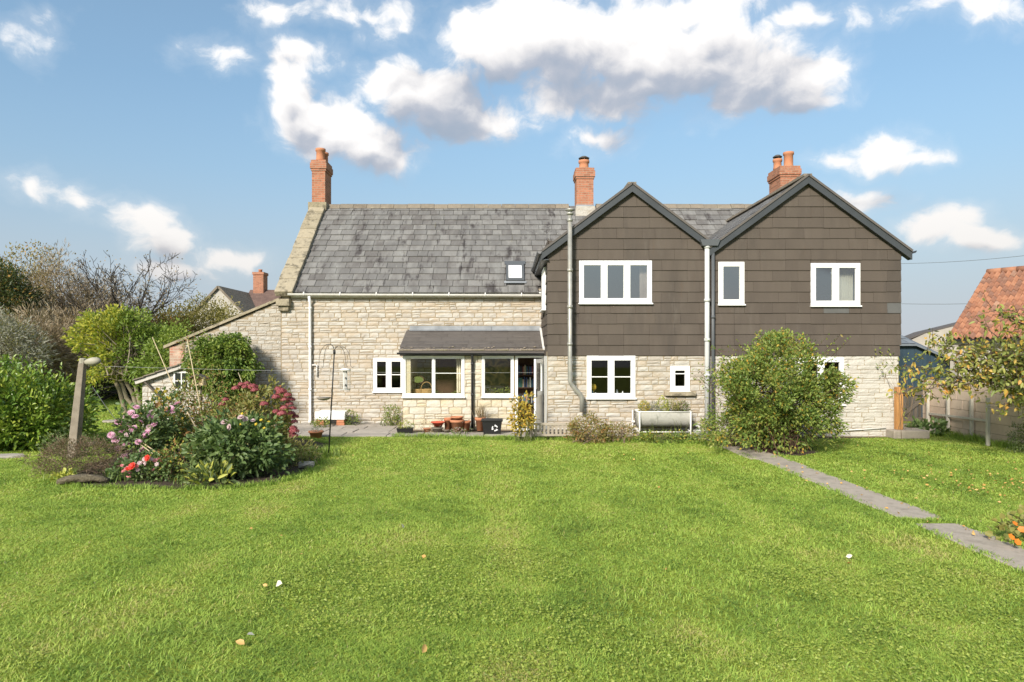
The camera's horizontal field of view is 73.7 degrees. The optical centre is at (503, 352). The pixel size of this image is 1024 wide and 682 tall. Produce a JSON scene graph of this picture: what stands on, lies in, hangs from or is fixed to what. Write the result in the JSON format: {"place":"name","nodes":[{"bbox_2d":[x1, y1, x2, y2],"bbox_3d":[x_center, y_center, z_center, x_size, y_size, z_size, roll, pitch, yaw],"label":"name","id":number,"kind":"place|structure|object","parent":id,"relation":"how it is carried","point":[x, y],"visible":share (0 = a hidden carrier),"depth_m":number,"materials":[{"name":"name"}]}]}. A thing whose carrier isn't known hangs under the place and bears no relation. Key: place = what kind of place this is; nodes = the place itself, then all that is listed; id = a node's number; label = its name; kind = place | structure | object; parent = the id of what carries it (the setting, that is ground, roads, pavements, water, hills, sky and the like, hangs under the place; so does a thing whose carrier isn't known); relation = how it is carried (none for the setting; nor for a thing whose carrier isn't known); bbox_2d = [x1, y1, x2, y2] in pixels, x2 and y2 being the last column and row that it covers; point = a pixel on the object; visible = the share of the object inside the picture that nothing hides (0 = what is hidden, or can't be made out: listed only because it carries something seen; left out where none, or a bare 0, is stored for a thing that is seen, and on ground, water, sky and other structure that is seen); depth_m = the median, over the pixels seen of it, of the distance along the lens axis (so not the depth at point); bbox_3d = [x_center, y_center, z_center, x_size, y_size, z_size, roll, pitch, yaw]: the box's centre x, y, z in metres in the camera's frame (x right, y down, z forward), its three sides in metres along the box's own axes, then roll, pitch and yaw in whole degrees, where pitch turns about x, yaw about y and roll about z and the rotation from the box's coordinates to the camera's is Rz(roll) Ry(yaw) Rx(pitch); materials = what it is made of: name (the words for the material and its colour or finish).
{"place":"outdoors","nodes":[
{"label":"outdoors","id":0,"kind":"place"},
{"bbox_2d":[190,269,280,322],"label":"house","id":1,"kind":"structure","parent":0,"point":[260,293],"depth_m":42.76,"materials":[{"name":"tile"}]},
{"bbox_2d":[274,423,542,436],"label":"patio","id":2,"kind":"structure","parent":0,"point":[367,429],"depth_m":17.40,"materials":[{"name":"stone"}]},
{"bbox_2d":[180,331,264,413],"bbox_3d":[-7.478,0.730,18.307,2.086,2.660,1.968,0,0,0],"label":"ivy","id":3,"kind":"object","parent":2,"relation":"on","point":[236,351],"visible":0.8,"depth_m":18.00,"materials":[{"name":"green plant"}]},
{"bbox_2d":[309,416,329,427],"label":"patio plant","id":4,"kind":"object","parent":2,"relation":"on","point":[318,423],"visible":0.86,"depth_m":18.38,"materials":[{"name":"green plant"}]},
{"bbox_2d":[336,420,345,424],"bbox_3d":[-4.480,1.931,18.875,0.220,0.158,0.210,0,0,0],"label":"brick","id":5,"kind":"object","parent":2,"relation":"on","point":[340,422],"visible":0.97,"depth_m":18.78,"materials":[{"name":"brick"}]},
{"bbox_2d":[315,411,347,419],"bbox_3d":[-4.756,1.740,18.935,0.830,0.220,0.428,0,0,0],"label":"ceramic sink","id":6,"kind":"object","parent":5,"relation":"on","point":[338,415],"visible":0.86,"depth_m":18.73,"materials":[{"name":"white ceramic"}]},
{"bbox_2d":[344,408,361,424],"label":"patio plant","id":7,"kind":"object","parent":2,"relation":"on","point":[347,420],"visible":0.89,"depth_m":18.90,"materials":[{"name":"green plant"}]},
{"bbox_2d":[380,404,402,425],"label":"patio plant","id":8,"kind":"object","parent":2,"relation":"on","point":[393,417],"visible":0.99,"depth_m":18.87,"materials":[{"name":"green plant"}]},
{"bbox_2d":[396,427,413,432],"bbox_3d":[-2.454,1.952,17.100,0.400,0.125,0.300,0,0,0],"label":"plant tray","id":9,"kind":"object","parent":2,"relation":"on","point":[404,430],"visible":0.95,"depth_m":16.96,"materials":[{"name":"black plastic"}]},
{"bbox_2d":[450,419,463,431],"bbox_3d":[-1.176,1.865,17.400,0.374,0.300,0.374,0,0,0],"label":"terracotta pot","id":10,"kind":"object","parent":2,"relation":"on","point":[456,423],"visible":0.88,"depth_m":17.27,"materials":[{"name":"orange ceramic"}]},
{"bbox_2d":[475,417,485,430],"bbox_3d":[-0.587,1.845,17.600,0.286,0.340,0.286,0,0,0],"label":"terracotta pot","id":11,"kind":"object","parent":2,"relation":"on","point":[479,426],"visible":0.73,"depth_m":17.50,"materials":[{"name":"ceramic"}]},
{"bbox_2d":[469,402,490,417],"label":"dried grass","id":12,"kind":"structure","parent":11,"relation":"in","point":[479,413],"depth_m":17.57,"materials":[{"name":"brown plant"}]},
{"bbox_2d":[481,418,502,433],"bbox_3d":[-0.274,1.833,16.925,0.534,0.365,0.399,0,0,0],"label":"recycling box","id":13,"kind":"object","parent":2,"relation":"on","point":[491,425],"visible":0.99,"depth_m":16.77,"materials":[{"name":"black plastic"}]},
{"bbox_2d":[0,379,1023,681],"bbox_3d":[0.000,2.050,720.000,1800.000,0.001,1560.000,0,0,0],"label":"lawn","id":14,"kind":"structure","parent":0,"point":[522,617],"depth_m":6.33,"materials":[{"name":"green plant"}]},
{"bbox_2d":[0,453,24,458],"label":"stepping stone","id":15,"kind":"object","parent":14,"relation":"on","point":[8,455],"visible":0.63,"depth_m":13.25,"materials":[{"name":"grey stone"}]},
{"bbox_2d":[0,256,56,342],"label":"yew tree","id":16,"kind":"object","parent":14,"relation":"on","point":[12,290],"visible":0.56,"depth_m":29.81,"materials":[{"name":"leaf"},{"name":"dark bark"}]},
{"bbox_2d":[0,305,60,380],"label":"silver shrub","id":17,"kind":"object","parent":14,"relation":"on","point":[13,330],"visible":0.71,"depth_m":24.06,"materials":[{"name":"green plant"}]},
{"bbox_2d":[0,239,70,314],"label":"birch tree","id":18,"kind":"object","parent":14,"relation":"on","point":[30,255],"visible":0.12,"depth_m":36.89,"materials":[{"name":"bark"},{"name":"leaf"},{"name":"twig"}]},
{"bbox_2d":[0,354,107,452],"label":"laurel hedge","id":19,"kind":"object","parent":14,"relation":"on","point":[34,410],"visible":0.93,"depth_m":14.45,"materials":[{"name":"green plant"}]},
{"bbox_2d":[0,302,117,397],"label":"willow tree","id":20,"kind":"object","parent":14,"relation":"on","point":[66,355],"visible":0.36,"depth_m":26.17,"materials":[{"name":"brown plant"}]},
{"bbox_2d":[3,237,134,384],"bbox_3d":[-21.346,-1.642,32.850,5.766,7.753,5.300,0,0,0],"label":"willow tree","id":21,"kind":"object","parent":14,"relation":"on","point":[51,275],"visible":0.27,"depth_m":32.57,"materials":[{"name":"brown plant"}]},
{"bbox_2d":[34,424,111,455],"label":"plant","id":22,"kind":"object","parent":14,"relation":"on","point":[44,440],"visible":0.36,"depth_m":13.70,"materials":[{"name":"green plant"}]},
{"bbox_2d":[3,283,144,397],"bbox_3d":[-18.947,-0.270,29.959,6.100,5.654,5.816,0,0,-44],"label":"willow tree","id":23,"kind":"object","parent":14,"relation":"on","point":[70,319],"visible":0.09,"depth_m":29.38,"materials":[{"name":"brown plant"}]},
{"bbox_2d":[68,357,100,457],"bbox_3d":[-8.149,1.127,13.296,0.644,2.062,0.182,0,0,0],"label":"lamp post","id":24,"kind":"object","parent":14,"relation":"on","point":[76,425],"visible":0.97,"depth_m":13.24,"materials":[{"name":"concrete"}]},
{"bbox_2d":[106,366,546,372],"bbox_3d":[-3.520,0.376,14.915,9.693,0.231,0.004,0,0,-19],"label":"washing line","id":25,"kind":"object","parent":24,"relation":"attached to","point":[315,371],"visible":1,"depth_m":14.75,"materials":[{"name":"grey"}]},
{"bbox_2d":[18,320,177,406],"bbox_3d":[-18.232,0.975,27.250,26.199,4.992,17.258,0,0,0],"label":"back hedge","id":26,"kind":"object","parent":14,"relation":"on","point":[113,392],"visible":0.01,"depth_m":29.41,"materials":[{"name":"green plant"}]},
{"bbox_2d":[44,260,155,391],"bbox_3d":[-20.576,-1.309,34.973,5.566,6.752,6.427,0,0,31],"label":"willow tree","id":27,"kind":"object","parent":14,"relation":"on","point":[108,292],"visible":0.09,"depth_m":34.44,"materials":[{"name":"brown plant"}]},
{"bbox_2d":[61,302,175,412],"bbox_3d":[-12.491,0.201,22.938,3.997,3.807,2.436,0,0,-29],"label":"elder tree","id":28,"kind":"object","parent":14,"relation":"on","point":[111,327],"visible":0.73,"depth_m":22.42,"materials":[{"name":"green plant"}]},
{"bbox_2d":[41,250,201,398],"bbox_3d":[-16.729,-1.347,30.482,5.979,6.912,6.223,0,0,-25],"label":"bare tree","id":29,"kind":"object","parent":14,"relation":"on","point":[130,295],"visible":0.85,"depth_m":29.75,"materials":[{"name":"brown plant"}]},
{"bbox_2d":[123,317,193,402],"bbox_3d":[-10.583,0.470,21.401,2.270,3.180,2.452,0,0,-38],"label":"garden shrub","id":30,"kind":"object","parent":14,"relation":"on","point":[147,348],"visible":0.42,"depth_m":21.18,"materials":[{"name":"green plant"}]},
{"bbox_2d":[133,299,201,369],"bbox_3d":[-15.907,-0.074,31.964,3.836,4.901,3.986,0,0,0],"label":"hawthorn tree","id":31,"kind":"object","parent":14,"relation":"on","point":[169,318],"visible":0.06,"depth_m":31.73,"materials":[{"name":"green plant"}]},
{"bbox_2d":[132,351,222,425],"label":"stone outhouse","id":32,"kind":"structure","parent":14,"relation":"on","point":[160,379],"depth_m":18.34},
{"bbox_2d":[173,371,188,389],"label":"window","id":33,"kind":"structure","parent":32,"relation":"in","point":[180,375],"depth_m":18.31,"materials":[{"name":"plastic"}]},
{"bbox_2d":[176,329,209,356],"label":"climbing shrub","id":34,"kind":"object","parent":14,"relation":"on","point":[191,345],"visible":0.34,"depth_m":19.18,"materials":[{"name":"orange plant"}]},
{"bbox_2d":[153,291,233,333],"bbox_3d":[-15.782,-0.467,33.834,4.494,5.063,5.186,0,0,-36],"label":"hawthorn tree","id":35,"kind":"object","parent":14,"relation":"on","point":[219,316],"visible":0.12,"depth_m":33.63,"materials":[{"name":"green plant"}]},
{"bbox_2d":[68,437,327,489],"bbox_3d":[-5.450,2.050,13.300,4.300,0.040,6.200,0,0,0],"label":"flower bed","id":36,"kind":"object","parent":14,"relation":"on","point":[248,478],"visible":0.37,"depth_m":10.90,"materials":[{"name":"soil"}]},
{"bbox_2d":[46,468,74,483],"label":"lime plant","id":37,"kind":"object","parent":36,"relation":"on","point":[63,474],"visible":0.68,"depth_m":10.65,"materials":[{"name":"green plant"}]},
{"bbox_2d":[15,432,143,477],"bbox_3d":[-7.124,1.785,11.570,1.751,0.893,1.564,0,0,37],"label":"heather bush","id":38,"kind":"object","parent":36,"relation":"on","point":[89,463],"visible":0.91,"depth_m":11.46,"materials":[{"name":"brown plant"}]},
{"bbox_2d":[56,474,109,483],"bbox_3d":[-6.489,1.951,10.563,0.743,0.154,0.229,0,0,-12],"label":"stone","id":39,"kind":"object","parent":36,"relation":"on","point":[76,478],"visible":0.98,"depth_m":10.49,"materials":[{"name":"beige stone"}]},
{"bbox_2d":[96,467,128,482],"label":"iris clump","id":40,"kind":"object","parent":36,"relation":"on","point":[113,478],"visible":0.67,"depth_m":10.74,"materials":[{"name":"green plant"}]},
{"bbox_2d":[103,399,179,466],"bbox_3d":[-6.464,1.471,12.255,1.329,1.250,1.170,0,0,0],"label":"dahlia","id":41,"kind":"object","parent":36,"relation":"on","point":[127,430],"visible":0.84,"depth_m":12.09,"materials":[{"name":"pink plant"}]},
{"bbox_2d":[105,448,185,482],"bbox_3d":[-5.675,1.821,10.870,1.209,0.557,0.897,0,0,-25],"label":"begonia","id":42,"kind":"object","parent":36,"relation":"on","point":[135,463],"visible":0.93,"depth_m":10.78,"materials":[{"name":"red plant"}]},
{"bbox_2d":[120,386,201,455],"bbox_3d":[-5.809,1.361,12.545,2.422,1.457,1.313,0,0,24],"label":"dahlia","id":43,"kind":"object","parent":36,"relation":"on","point":[186,424],"visible":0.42,"depth_m":12.84,"materials":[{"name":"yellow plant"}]},
{"bbox_2d":[141,435,213,481],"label":"bed plant","id":44,"kind":"object","parent":36,"relation":"on","point":[164,453],"visible":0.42,"depth_m":10.94,"materials":[{"name":"green plant"}]},
{"bbox_2d":[157,351,238,434],"bbox_3d":[-6.828,1.022,15.194,1.697,2.138,1.472,0,0,0],"label":"shrub rose","id":45,"kind":"object","parent":36,"relation":"on","point":[183,389],"visible":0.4,"depth_m":15.13,"materials":[{"name":"green plant"}]},
{"bbox_2d":[189,374,209,420],"bbox_3d":[-6.976,1.272,15.661,0.388,1.555,0.262,0,0,0],"label":"nest box","id":46,"kind":"object","parent":36,"relation":"on","point":[201,376],"visible":0.62,"depth_m":15.69,"materials":[{"name":"wood"}]},
{"bbox_2d":[177,457,240,486],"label":"hosta","id":47,"kind":"object","parent":36,"relation":"on","point":[207,469],"visible":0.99,"depth_m":10.42,"materials":[{"name":"green plant"}]},
{"bbox_2d":[171,397,248,452],"bbox_3d":[-5.683,1.489,13.429,1.468,1.218,1.360,0,0,0],"label":"shrub rose","id":48,"kind":"object","parent":36,"relation":"on","point":[211,411],"visible":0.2,"depth_m":13.29,"materials":[{"name":"green plant"}]},
{"bbox_2d":[178,408,295,479],"bbox_3d":[-4.384,1.537,11.174,1.662,1.249,1.581,0,0,-36],"label":"dark dahlia","id":49,"kind":"object","parent":36,"relation":"on","point":[259,437],"visible":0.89,"depth_m":10.94,"materials":[{"name":"green plant"}]},
{"bbox_2d":[210,402,272,453],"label":"shrub rose","id":50,"kind":"object","parent":36,"relation":"on","point":[244,414],"visible":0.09,"depth_m":13.18,"materials":[{"name":"green plant"}]},
{"bbox_2d":[209,370,298,448],"bbox_3d":[-5.072,1.227,14.241,1.849,1.799,1.862,0,0,0],"label":"hydrangea bush","id":51,"kind":"object","parent":36,"relation":"on","point":[252,399],"visible":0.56,"depth_m":14.02,"materials":[{"name":"pink plant"}]},
{"bbox_2d":[273,432,322,468],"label":"bed plant","id":52,"kind":"object","parent":36,"relation":"on","point":[292,442],"visible":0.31,"depth_m":12.23,"materials":[{"name":"green plant"}]},
{"bbox_2d":[299,461,314,467],"bbox_3d":[-3.447,1.967,11.960,0.264,0.108,0.107,0,0,0],"label":"edging stone","id":53,"kind":"object","parent":36,"relation":"on","point":[307,464],"visible":0.97,"depth_m":11.94,"materials":[{"name":"grey stone"}]},
{"bbox_2d":[300,444,350,458],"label":"iris clump","id":54,"kind":"object","parent":36,"relation":"on","point":[335,449],"visible":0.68,"depth_m":13.43,"materials":[{"name":"green plant"}]},
{"bbox_2d":[188,293,242,331],"bbox_3d":[-14.603,-0.522,36.046,4.204,5.157,3.551,0,0,30],"label":"ash tree","id":55,"kind":"object","parent":14,"relation":"on","point":[227,306],"visible":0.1,"depth_m":35.80,"materials":[{"name":"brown plant"}]},
{"bbox_2d":[308,430,323,437],"bbox_3d":[-4.481,1.965,16.350,0.363,0.170,0.363,0,0,0],"label":"terracotta pot","id":56,"kind":"object","parent":14,"relation":"on","point":[316,434],"visible":0.95,"depth_m":16.24,"materials":[{"name":"ceramic"}]},
{"bbox_2d":[316,344,352,452],"bbox_3d":[-3.399,0.941,13.770,0.762,2.220,0.384,0,0,-16],"label":"feeder pole","id":57,"kind":"object","parent":14,"relation":"on","point":[326,398],"visible":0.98,"depth_m":13.74,"materials":[{"name":"black metal"}]},
{"bbox_2d":[339,361,350,389],"bbox_3d":[-3.167,0.442,13.680,0.240,0.621,0.240,0,0,0],"label":"seed feeder","id":58,"kind":"object","parent":57,"relation":"hanging from","point":[345,370],"visible":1,"depth_m":13.63,"materials":[{"name":"white plastic"}]},
{"bbox_2d":[506,390,539,441],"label":"rose shrub","id":59,"kind":"object","parent":14,"relation":"on","point":[524,408],"visible":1,"depth_m":15.65,"materials":[{"name":"yellow plant"}]},
{"bbox_2d":[163,148,916,436],"bbox_3d":[0.147,-2.395,21.311,19.535,8.890,10.377,0,0,0],"label":"farmhouse","id":60,"kind":"object","parent":14,"relation":"on","point":[634,292],"visible":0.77,"depth_m":17.75,"materials":[{"name":"stone"}]},
{"bbox_2d":[372,358,402,392],"bbox_3d":[-3.247,0.651,19.387,0.929,0.996,0.125,0,0,0],"label":"window","id":61,"kind":"structure","parent":60,"relation":"in","point":[388,389],"depth_m":19.37,"materials":[{"name":"plastic"}]},
{"bbox_2d":[413,375,423,388],"bbox_3d":[-2.289,0.889,18.330,0.362,0.550,0.028,0,0,0],"label":"oval mirror","id":62,"kind":"object","parent":60,"relation":"attached to","point":[418,379],"visible":0.89,"depth_m":18.33,"materials":[{"name":"green mirror"}]},
{"bbox_2d":[401,356,464,397],"bbox_3d":[-1.823,0.639,17.882,1.664,1.112,0.125,0,0,0],"label":"window","id":63,"kind":"structure","parent":60,"relation":"in","point":[405,395],"depth_m":17.87,"materials":[{"name":"plastic"}]},
{"bbox_2d":[436,359,456,392],"bbox_3d":[-1.592,0.945,19.135,0.566,2.090,0.410,0,0,0],"label":"wooden dresser","id":64,"kind":"object","parent":60,"relation":"on","point":[446,383],"visible":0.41,"depth_m":19.10,"materials":[{"name":"brown wood"}]},
{"bbox_2d":[485,359,508,384],"bbox_3d":[-0.259,0.480,19.312,0.876,0.900,0.025,0,0,0],"label":"window pane","id":65,"kind":"object","parent":60,"relation":"attached to","point":[496,371],"depth_m":19.30,"materials":[{"name":"clear glass"}]},
{"bbox_2d":[481,356,514,397],"bbox_3d":[-0.141,0.639,17.882,0.885,1.112,0.125,0,0,0],"label":"window","id":66,"kind":"structure","parent":60,"relation":"in","point":[484,395],"depth_m":17.87,"materials":[{"name":"plastic"}]},
{"bbox_2d":[509,358,538,423],"bbox_3d":[0.589,1.020,19.190,0.827,1.940,0.280,0,0,0],"label":"bookcase","id":67,"kind":"object","parent":60,"relation":"on","point":[526,362],"visible":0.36,"depth_m":19.31,"materials":[{"name":"brown wood"}]},
{"bbox_2d":[533,359,542,428],"bbox_3d":[0.901,1.070,17.567,0.115,1.800,0.660,0,0,20],"label":"door","id":68,"kind":"structure","parent":60,"relation":"in","point":[538,405],"depth_m":17.50,"materials":[{"name":"plastic"}]},
{"bbox_2d":[540,267,545,312],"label":"window","id":69,"kind":"structure","parent":60,"relation":"in","point":[543,309],"depth_m":17.55,"materials":[{"name":"plastic"}]},
{"bbox_2d":[586,356,636,399],"bbox_3d":[2.605,0.607,16.477,1.216,1.055,0.125,0,0,0],"label":"window","id":70,"kind":"structure","parent":60,"relation":"in","point":[610,395],"depth_m":16.46,"materials":[{"name":"plastic"}]},
{"bbox_2d":[578,261,652,304],"bbox_3d":[2.712,-1.686,16.473,1.797,1.059,0.125,0,0,0],"label":"window","id":71,"kind":"structure","parent":60,"relation":"in","point":[604,299],"depth_m":16.45,"materials":[{"name":"plastic"}]},
{"bbox_2d":[670,366,690,391],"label":"window","id":72,"kind":"structure","parent":60,"relation":"in","point":[686,388],"depth_m":16.48,"materials":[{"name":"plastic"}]},
{"bbox_2d":[717,262,745,305],"bbox_3d":[5.508,-1.655,16.473,0.666,1.059,0.125,0,0,0],"label":"window","id":73,"kind":"structure","parent":60,"relation":"in","point":[726,302],"depth_m":16.46,"materials":[{"name":"plastic"}]},
{"bbox_2d":[797,357,845,405],"bbox_3d":[7.677,0.705,16.488,1.155,1.166,0.125,0,0,0],"label":"window","id":74,"kind":"structure","parent":60,"relation":"in","point":[839,359],"depth_m":16.48,"materials":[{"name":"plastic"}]},
{"bbox_2d":[810,263,861,306],"bbox_3d":[8.021,-1.625,16.473,1.232,1.059,0.125,0,0,0],"label":"window","id":75,"kind":"structure","parent":60,"relation":"in","point":[834,302],"depth_m":16.46,"materials":[{"name":"plastic"}]},
{"bbox_2d":[875,347,913,438],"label":"climbing rose","id":76,"kind":"object","parent":60,"relation":"attached to","point":[882,374],"visible":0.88,"depth_m":16.34,"materials":[{"name":"green plant"}]},
{"bbox_2d":[250,439,1023,586],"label":"fallen leaves","id":77,"kind":"object","parent":14,"relation":"on","point":[973,532],"depth_m":10.37,"materials":[{"name":"brown plant"}]},
{"bbox_2d":[516,437,887,455],"bbox_3d":[4.750,2.052,15.025,9.700,0.020,2.950,0,0,0],"label":"border","id":78,"kind":"object","parent":14,"relation":"on","point":[808,451],"visible":0.25,"depth_m":14.58,"materials":[{"name":"soil"}]},
{"bbox_2d":[529,423,577,437],"bbox_3d":[1.186,1.850,16.165,1.127,0.400,0.389,0,0,0],"label":"picket fence","id":79,"kind":"object","parent":78,"relation":"on","point":[556,430],"visible":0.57,"depth_m":15.98,"materials":[{"name":"grey wood"}]},
{"bbox_2d":[562,410,612,443],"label":"hypericum bush","id":80,"kind":"object","parent":78,"relation":"on","point":[588,432],"visible":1,"depth_m":15.47,"materials":[{"name":"orange plant"}]},
{"bbox_2d":[603,420,638,442],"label":"hypericum bush","id":81,"kind":"object","parent":78,"relation":"on","point":[620,434],"visible":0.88,"depth_m":15.62,"materials":[{"name":"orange plant"}]},
{"bbox_2d":[621,429,701,443],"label":"ground plant","id":82,"kind":"object","parent":78,"relation":"on","point":[647,436],"visible":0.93,"depth_m":15.47,"materials":[{"name":"green plant"}]},
{"bbox_2d":[632,409,691,437],"bbox_3d":[3.764,1.710,16.148,1.327,0.680,0.625,0,0,0],"label":"water trough","id":83,"kind":"object","parent":78,"relation":"on","point":[661,418],"visible":0.81,"depth_m":15.91,"materials":[{"name":"metal"}]},
{"bbox_2d":[637,399,652,439],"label":"trough plant","id":84,"kind":"object","parent":83,"relation":"in","point":[642,406],"visible":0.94,"depth_m":16.06,"materials":[{"name":"green plant"}]},
{"bbox_2d":[654,395,671,434],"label":"trough plant","id":85,"kind":"object","parent":83,"relation":"in","point":[662,406],"visible":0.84,"depth_m":16.07,"materials":[{"name":"green plant"}]},
{"bbox_2d":[665,398,681,436],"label":"trough plant","id":86,"kind":"object","parent":83,"relation":"in","point":[674,406],"visible":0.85,"depth_m":16.08,"materials":[{"name":"green plant"}]},
{"bbox_2d":[691,405,756,446],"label":"fuchsia bush","id":87,"kind":"object","parent":78,"relation":"on","point":[711,416],"visible":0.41,"depth_m":14.94,"materials":[{"name":"green plant"}]},
{"bbox_2d":[691,327,858,454],"bbox_3d":[5.603,0.798,14.147,3.375,2.699,2.679,0,0,0],"label":"rose bush","id":88,"kind":"object","parent":78,"relation":"on","point":[780,421],"visible":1,"depth_m":13.71,"materials":[{"name":"green plant"}]},
{"bbox_2d":[886,423,940,438],"bbox_3d":[10.112,1.950,17.125,1.737,0.200,1.950,0,0,0],"label":"gate step","id":89,"kind":"object","parent":14,"relation":"on","point":[910,433],"visible":0.59,"depth_m":16.15,"materials":[{"name":"stone"}]},
{"bbox_2d":[894,387,902,429],"bbox_3d":[9.495,1.340,16.390,0.153,1.020,0.120,0,0,0],"label":"gate post","id":90,"kind":"object","parent":89,"relation":"on","point":[898,407],"visible":0.82,"depth_m":16.33,"materials":[{"name":"orange wood"}]},
{"bbox_2d":[904,415,952,435],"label":"broad leaf plant","id":91,"kind":"object","parent":14,"relation":"on","point":[917,422],"visible":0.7,"depth_m":16.74,"materials":[{"name":"green plant"}]},
{"bbox_2d":[899,335,957,416],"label":"boarded shed","id":92,"kind":"structure","parent":14,"relation":"on","point":[910,346],"depth_m":21.00,"materials":[{"name":"blue wood"}]},
{"bbox_2d":[904,322,957,380],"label":"rendered outbuilding","id":93,"kind":"structure","parent":14,"relation":"on","point":[918,337],"depth_m":26.00,"materials":[{"name":"paint"}]},
{"bbox_2d":[884,290,1023,421],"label":"fruit tree","id":94,"kind":"object","parent":14,"relation":"on","point":[1010,359],"visible":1,"depth_m":13.41,"materials":[{"name":"green plant"}]},
{"bbox_2d":[926,393,989,445],"bbox_3d":[10.872,1.524,16.254,0.264,1.053,2.696,0,0,7],"label":"trellis fence","id":95,"kind":"object","parent":14,"relation":"on","point":[947,415],"visible":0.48,"depth_m":15.92,"materials":[{"name":"white wood"}]},
{"bbox_2d":[922,379,1023,445],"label":"fence","id":96,"kind":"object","parent":14,"relation":"on","point":[999,430],"depth_m":15.79,"materials":[{"name":"brown wood"}]},
{"bbox_2d":[903,388,922,420],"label":"garden gate","id":97,"kind":"structure","parent":96,"relation":"attached to","point":[915,410],"depth_m":17.90,"materials":[{"name":"grey wood"}]},
{"bbox_2d":[985,505,1023,546],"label":"nasturtium","id":98,"kind":"object","parent":14,"relation":"on","point":[1013,532],"visible":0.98,"depth_m":7.34,"materials":[{"name":"green plant"}]},
{"bbox_2d":[1005,420,1023,453],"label":"bushy aster","id":99,"kind":"object","parent":14,"relation":"on","point":[1021,443],"visible":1,"depth_m":13.96,"materials":[{"name":"green plant"}]},
{"bbox_2d":[0,0,1023,335],"label":"sky","id":100,"kind":"structure","parent":0,"point":[130,129],"materials":[{"name":"blue"}]},
{"bbox_2d":[705,439,1023,570],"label":"path","id":101,"kind":"structure","parent":0,"point":[1004,549],"depth_m":8.88,"materials":[{"name":"grey stone"}]},
{"bbox_2d":[946,266,1023,380],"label":"stone barn","id":102,"kind":"structure","parent":0,"point":[1004,286],"depth_m":20.01,"materials":[{"name":"tile"}]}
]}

